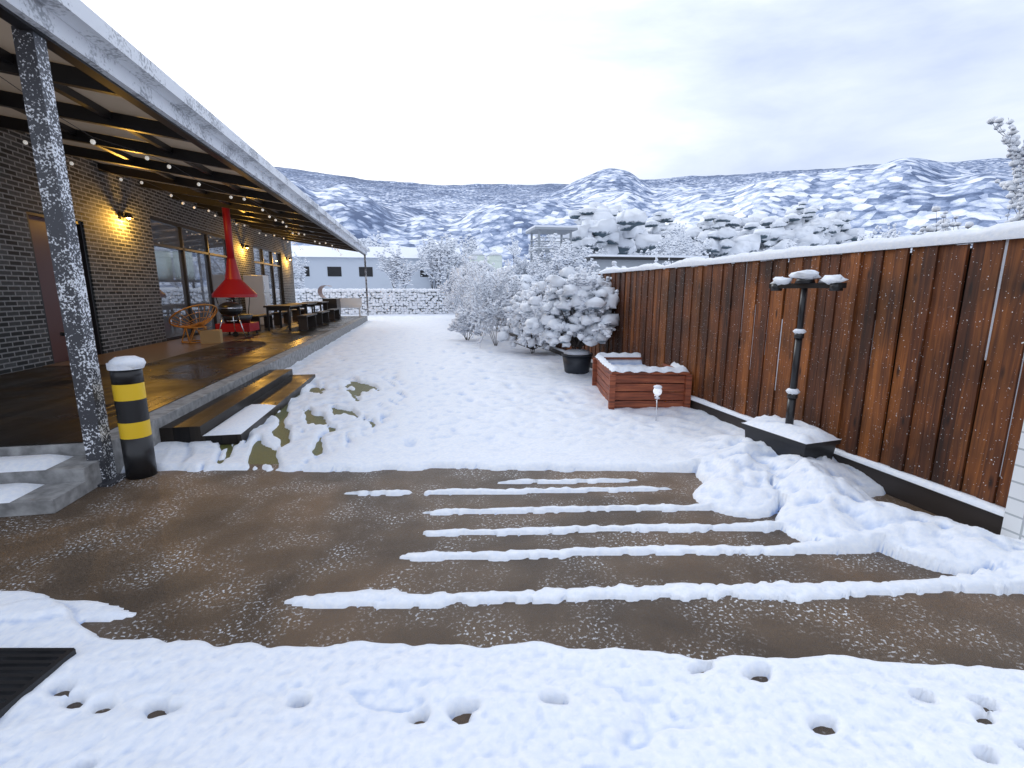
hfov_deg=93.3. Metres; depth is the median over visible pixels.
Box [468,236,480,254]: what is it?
tree
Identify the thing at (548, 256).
tree
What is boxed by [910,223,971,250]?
pine
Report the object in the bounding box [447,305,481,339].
shrub
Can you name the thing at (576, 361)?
plant pot
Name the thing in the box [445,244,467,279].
tree
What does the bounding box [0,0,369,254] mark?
canopy
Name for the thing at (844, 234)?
pine
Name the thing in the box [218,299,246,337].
kettle grill
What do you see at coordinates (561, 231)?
gazebo
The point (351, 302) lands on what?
white bench
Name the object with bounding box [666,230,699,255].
tree
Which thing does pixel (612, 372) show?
planter box
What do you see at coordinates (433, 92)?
sky
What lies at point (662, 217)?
pine
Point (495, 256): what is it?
water tanks
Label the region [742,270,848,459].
garden lamp
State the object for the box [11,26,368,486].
posts
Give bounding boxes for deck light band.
[45,316,297,365]
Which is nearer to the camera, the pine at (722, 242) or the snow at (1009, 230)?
the snow at (1009, 230)
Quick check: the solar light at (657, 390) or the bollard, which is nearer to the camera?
the bollard
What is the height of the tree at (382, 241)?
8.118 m
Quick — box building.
[291,245,460,300]
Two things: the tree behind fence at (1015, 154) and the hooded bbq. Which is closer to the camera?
the tree behind fence at (1015, 154)
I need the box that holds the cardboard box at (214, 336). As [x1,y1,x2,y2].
[199,327,222,343]
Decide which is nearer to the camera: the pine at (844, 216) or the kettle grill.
the kettle grill
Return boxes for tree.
[292,252,308,288]
[360,234,375,246]
[365,231,389,246]
[373,242,422,295]
[416,231,454,288]
[418,230,476,286]
[442,237,468,252]
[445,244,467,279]
[461,244,477,263]
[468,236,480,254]
[503,231,520,261]
[511,253,529,274]
[519,234,558,273]
[526,247,551,285]
[534,233,599,276]
[572,243,599,257]
[588,244,608,254]
[646,222,712,255]
[654,252,672,264]
[655,230,699,255]
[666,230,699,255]
[758,239,790,261]
[857,222,911,252]
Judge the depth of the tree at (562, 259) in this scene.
26.20 m
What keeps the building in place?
on the ground
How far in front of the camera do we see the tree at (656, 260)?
25.91 m
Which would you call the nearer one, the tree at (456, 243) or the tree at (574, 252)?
the tree at (574, 252)
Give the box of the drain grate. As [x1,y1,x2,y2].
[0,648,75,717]
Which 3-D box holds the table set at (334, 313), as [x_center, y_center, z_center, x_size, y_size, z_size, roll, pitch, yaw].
[-8.173,-3.062,20.216,1.660,0.750,1.600,-2,11,-11]
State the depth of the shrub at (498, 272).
17.99 m
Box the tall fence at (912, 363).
[576,238,1023,534]
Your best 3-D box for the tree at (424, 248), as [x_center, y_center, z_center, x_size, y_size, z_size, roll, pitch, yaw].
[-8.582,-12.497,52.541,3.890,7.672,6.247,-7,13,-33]
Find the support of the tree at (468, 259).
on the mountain
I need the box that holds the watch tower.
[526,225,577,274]
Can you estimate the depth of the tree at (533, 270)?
32.61 m
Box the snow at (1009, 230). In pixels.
[587,220,1023,516]
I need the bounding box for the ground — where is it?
[0,382,1023,762]
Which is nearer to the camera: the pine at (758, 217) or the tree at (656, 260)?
the tree at (656, 260)
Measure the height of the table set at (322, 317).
0.750 m
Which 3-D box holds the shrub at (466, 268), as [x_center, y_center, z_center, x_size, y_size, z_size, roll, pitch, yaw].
[-0.793,-2.882,15.781,1.727,2.708,1.563,-2,11,-11]
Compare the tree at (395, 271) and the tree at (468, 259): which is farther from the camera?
the tree at (468, 259)
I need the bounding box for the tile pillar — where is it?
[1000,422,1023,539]
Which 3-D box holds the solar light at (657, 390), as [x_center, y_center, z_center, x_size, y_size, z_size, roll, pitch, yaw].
[1.646,0.236,5.497,0.100,0.458,0.095,-2,11,-11]
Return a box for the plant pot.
[561,349,592,373]
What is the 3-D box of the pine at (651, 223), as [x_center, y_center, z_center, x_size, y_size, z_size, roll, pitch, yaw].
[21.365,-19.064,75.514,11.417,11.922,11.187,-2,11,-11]
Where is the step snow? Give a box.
[0,404,275,502]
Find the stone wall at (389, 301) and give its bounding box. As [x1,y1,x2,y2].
[295,288,453,313]
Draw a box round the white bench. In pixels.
[340,298,361,315]
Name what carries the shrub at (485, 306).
on the ground
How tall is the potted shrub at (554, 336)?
1.628 m
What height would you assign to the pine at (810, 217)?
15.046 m
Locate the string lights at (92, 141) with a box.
[0,76,341,255]
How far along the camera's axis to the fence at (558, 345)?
11.24 m
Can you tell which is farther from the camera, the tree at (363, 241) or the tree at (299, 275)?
the tree at (363, 241)
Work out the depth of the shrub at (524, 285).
14.39 m
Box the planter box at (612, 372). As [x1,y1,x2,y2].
[592,352,691,409]
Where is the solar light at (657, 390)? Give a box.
[653,385,661,420]
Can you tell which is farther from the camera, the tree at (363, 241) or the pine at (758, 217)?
the tree at (363, 241)
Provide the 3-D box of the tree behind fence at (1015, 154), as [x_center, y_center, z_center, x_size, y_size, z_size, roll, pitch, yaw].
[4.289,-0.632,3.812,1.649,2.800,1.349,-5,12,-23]
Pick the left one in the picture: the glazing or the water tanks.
the glazing
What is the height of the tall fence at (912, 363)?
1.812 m
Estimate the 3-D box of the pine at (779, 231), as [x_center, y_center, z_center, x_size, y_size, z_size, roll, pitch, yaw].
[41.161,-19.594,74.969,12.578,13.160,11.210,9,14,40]
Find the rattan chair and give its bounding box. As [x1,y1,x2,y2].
[169,304,217,342]
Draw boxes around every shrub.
[437,265,464,301]
[442,266,471,312]
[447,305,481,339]
[452,256,494,293]
[459,253,504,335]
[463,259,522,347]
[480,267,511,328]
[493,274,538,335]
[497,282,552,353]
[519,261,625,349]
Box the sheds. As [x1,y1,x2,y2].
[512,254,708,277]
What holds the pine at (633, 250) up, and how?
on the ground
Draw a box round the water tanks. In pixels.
[470,249,501,271]
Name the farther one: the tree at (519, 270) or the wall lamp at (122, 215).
the tree at (519, 270)
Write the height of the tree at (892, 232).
4.442 m
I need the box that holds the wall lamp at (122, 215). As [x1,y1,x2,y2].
[117,211,133,219]
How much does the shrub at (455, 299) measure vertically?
2.610 m
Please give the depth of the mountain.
537.21 m
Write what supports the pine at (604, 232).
on the ground
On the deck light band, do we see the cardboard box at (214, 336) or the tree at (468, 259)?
the cardboard box at (214, 336)
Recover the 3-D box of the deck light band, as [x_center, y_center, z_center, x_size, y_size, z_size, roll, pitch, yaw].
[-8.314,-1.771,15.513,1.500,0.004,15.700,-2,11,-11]
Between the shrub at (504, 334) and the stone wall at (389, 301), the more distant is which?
the stone wall at (389, 301)
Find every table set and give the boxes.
[250,304,316,330]
[271,303,329,324]
[290,301,339,320]
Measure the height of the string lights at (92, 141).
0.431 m
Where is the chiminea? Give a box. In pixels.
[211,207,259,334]
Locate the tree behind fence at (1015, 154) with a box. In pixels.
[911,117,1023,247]
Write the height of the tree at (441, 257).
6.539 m
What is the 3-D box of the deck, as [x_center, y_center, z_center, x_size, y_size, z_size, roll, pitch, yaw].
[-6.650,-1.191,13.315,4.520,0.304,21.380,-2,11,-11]
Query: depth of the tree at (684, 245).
38.31 m
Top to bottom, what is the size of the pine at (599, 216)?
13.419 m
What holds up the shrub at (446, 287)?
on the ground
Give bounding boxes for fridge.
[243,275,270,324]
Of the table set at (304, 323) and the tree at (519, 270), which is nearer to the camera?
the table set at (304, 323)
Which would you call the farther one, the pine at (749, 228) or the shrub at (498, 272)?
the pine at (749, 228)
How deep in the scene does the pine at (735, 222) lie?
76.66 m
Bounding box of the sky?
[81,0,1023,184]
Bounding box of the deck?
[0,316,367,516]
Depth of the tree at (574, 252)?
48.82 m
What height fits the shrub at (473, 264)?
3.081 m
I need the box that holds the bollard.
[105,356,157,479]
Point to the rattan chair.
(195, 326)
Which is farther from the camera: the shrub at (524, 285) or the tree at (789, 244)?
the tree at (789, 244)
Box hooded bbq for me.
[318,285,340,316]
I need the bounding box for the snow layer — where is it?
[0,304,1023,767]
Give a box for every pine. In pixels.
[551,206,661,256]
[574,202,623,251]
[593,205,657,254]
[642,219,665,254]
[645,211,686,240]
[658,214,770,257]
[697,212,762,246]
[731,222,791,263]
[748,214,781,224]
[758,213,826,249]
[764,201,839,244]
[823,211,855,241]
[824,219,864,244]
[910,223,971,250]
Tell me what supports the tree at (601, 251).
on the ground
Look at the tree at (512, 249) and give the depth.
115.44 m
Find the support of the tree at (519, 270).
on the ground
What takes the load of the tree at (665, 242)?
on the ground
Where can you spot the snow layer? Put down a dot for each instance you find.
(444, 396)
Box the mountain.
[275,157,1023,270]
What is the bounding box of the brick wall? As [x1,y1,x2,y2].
[0,128,295,374]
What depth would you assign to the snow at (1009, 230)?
3.60 m
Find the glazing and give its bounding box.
[26,210,283,363]

